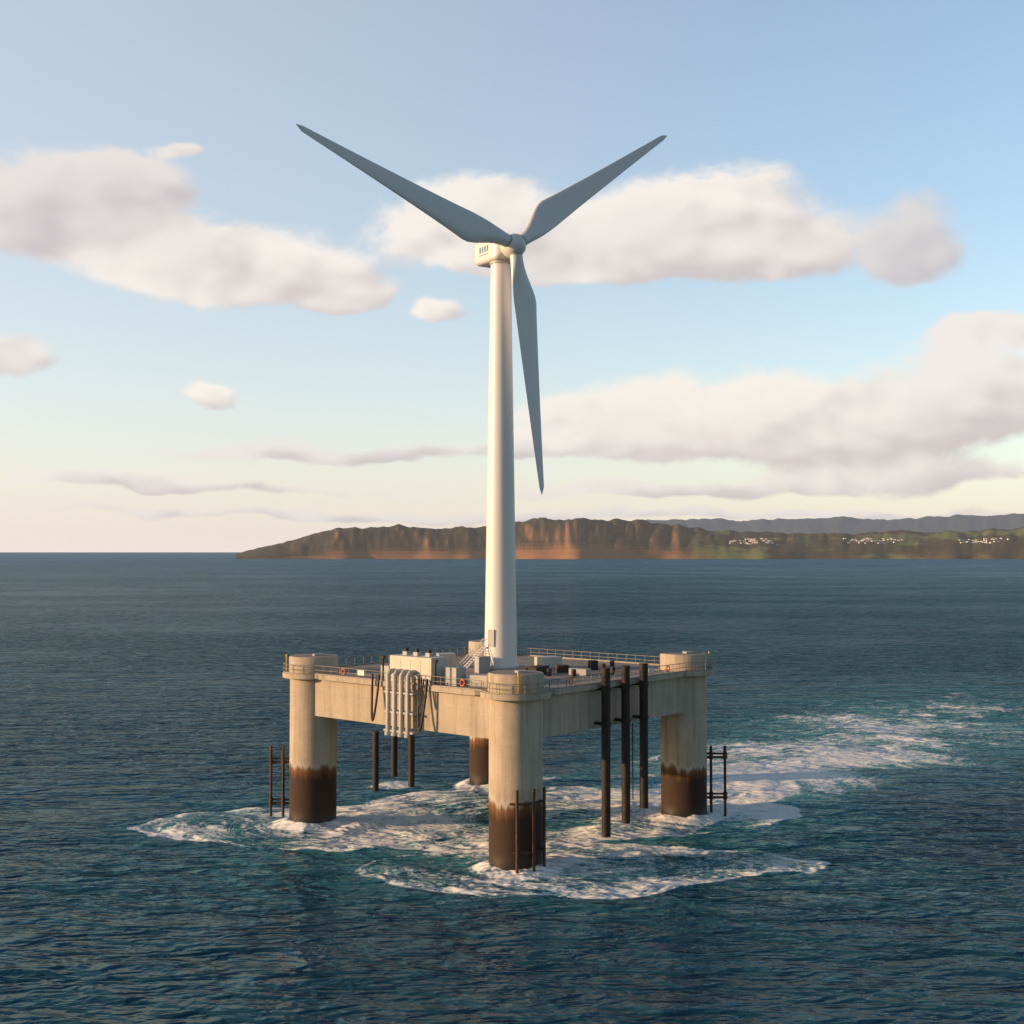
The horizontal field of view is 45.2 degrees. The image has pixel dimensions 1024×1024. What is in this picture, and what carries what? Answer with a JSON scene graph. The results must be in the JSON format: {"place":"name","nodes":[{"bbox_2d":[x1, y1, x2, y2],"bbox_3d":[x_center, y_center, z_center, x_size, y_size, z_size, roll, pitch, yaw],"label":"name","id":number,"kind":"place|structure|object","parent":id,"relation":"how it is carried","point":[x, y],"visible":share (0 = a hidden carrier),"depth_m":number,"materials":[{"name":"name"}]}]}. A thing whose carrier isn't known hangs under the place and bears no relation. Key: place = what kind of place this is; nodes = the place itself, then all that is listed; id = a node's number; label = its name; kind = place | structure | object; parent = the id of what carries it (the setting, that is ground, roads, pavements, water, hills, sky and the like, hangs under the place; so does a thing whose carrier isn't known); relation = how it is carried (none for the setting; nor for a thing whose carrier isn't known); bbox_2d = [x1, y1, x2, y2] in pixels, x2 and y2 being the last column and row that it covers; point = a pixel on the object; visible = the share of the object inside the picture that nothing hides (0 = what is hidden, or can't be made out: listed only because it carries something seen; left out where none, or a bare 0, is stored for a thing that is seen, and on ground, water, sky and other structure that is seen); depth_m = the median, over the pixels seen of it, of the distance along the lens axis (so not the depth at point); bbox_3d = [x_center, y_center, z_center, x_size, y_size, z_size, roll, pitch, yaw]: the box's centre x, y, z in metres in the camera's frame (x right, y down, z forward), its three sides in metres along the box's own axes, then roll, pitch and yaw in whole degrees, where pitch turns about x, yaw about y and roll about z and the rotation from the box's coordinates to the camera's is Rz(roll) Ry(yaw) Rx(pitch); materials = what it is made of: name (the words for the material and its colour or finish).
{"place":"outdoors","nodes":[
{"label":"outdoors","id":0,"kind":"place"},
{"bbox_2d":[0,552,1023,1023],"bbox_3d":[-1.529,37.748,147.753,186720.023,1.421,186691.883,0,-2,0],"label":"sea","id":1,"kind":"structure","parent":0,"point":[854,854],"depth_m":155.91,"materials":[{"name":"blue liquid"}]},
{"bbox_2d":[283,640,713,870],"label":"platform","id":2,"kind":"structure","parent":1,"relation":"in","point":[507,734],"depth_m":144.46,"materials":[{"name":"concrete"}]},
{"bbox_2d":[371,674,427,730],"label":"hoses","id":3,"kind":"object","parent":2,"relation":"attached to","point":[419,693],"visible":1,"depth_m":134.95,"materials":[{"name":"black rubber"}]},
{"bbox_2d":[384,668,420,737],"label":"pipes","id":4,"kind":"object","parent":2,"relation":"attached to","point":[401,731],"visible":1,"depth_m":136.65,"materials":[{"name":"white metal"}]},
{"bbox_2d":[381,638,614,686],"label":"deck equipment","id":5,"kind":"object","parent":2,"relation":"on","point":[430,664],"visible":0.9,"depth_m":139.12,"materials":[{"name":"grey paint"}]},
{"bbox_2d":[268,745,727,873],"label":"boat landing fenders","id":6,"kind":"object","parent":2,"relation":"attached to","point":[534,851],"visible":0.96,"depth_m":150.01,"materials":[{"name":"metal"}]},
{"bbox_2d":[283,646,712,694],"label":"railings","id":7,"kind":"object","parent":2,"relation":"on","point":[545,687],"visible":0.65,"depth_m":145.12,"materials":[{"name":"metal"}]},
{"bbox_2d":[286,651,709,692],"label":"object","id":8,"kind":"object","parent":2,"relation":"on","point":[361,672],"visible":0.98,"depth_m":143.57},
{"bbox_2d":[484,260,518,667],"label":"turbine tower","id":9,"kind":"structure","parent":2,"relation":"on","point":[500,620],"depth_m":151.97,"materials":[{"name":"white metal"}]},
{"bbox_2d":[475,243,509,267],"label":"nacelle","id":10,"kind":"object","parent":9,"relation":"on","point":[486,254],"visible":0.48,"depth_m":154.13,"materials":[{"name":"grey paint"}]},
{"bbox_2d":[296,124,666,494],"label":"turbine rotor","id":11,"kind":"object","parent":10,"relation":"attached to","point":[550,213],"visible":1,"depth_m":151.90,"materials":[{"name":"grey paint"}]},
{"bbox_2d":[372,663,648,837],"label":"vertical pipes","id":12,"kind":"object","parent":2,"relation":"on","point":[624,719],"visible":1,"depth_m":138.70,"materials":[{"name":"metal"}]},
{"bbox_2d":[0,0,1023,551],"label":"sky","id":13,"kind":"structure","parent":0,"point":[220,332],"materials":[{"name":"blue"}]},
{"bbox_2d":[236,517,1023,558],"bbox_3d":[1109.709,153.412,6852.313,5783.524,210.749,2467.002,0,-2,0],"label":"headland","id":14,"kind":"structure","parent":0,"point":[575,538],"depth_m":5837.73,"materials":[{"name":"brown stone"}]},
{"bbox_2d":[729,538,1009,544],"bbox_3d":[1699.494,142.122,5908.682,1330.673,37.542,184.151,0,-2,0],"label":"town houses","id":15,"kind":"structure","parent":14,"relation":"on","point":[752,540],"depth_m":5883.69,"materials":[{"name":"white"}]},
{"bbox_2d":[646,513,1023,533],"bbox_3d":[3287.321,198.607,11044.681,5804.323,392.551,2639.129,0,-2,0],"label":"ridge","id":16,"kind":"structure","parent":0,"point":[956,523],"depth_m":10323.52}
]}

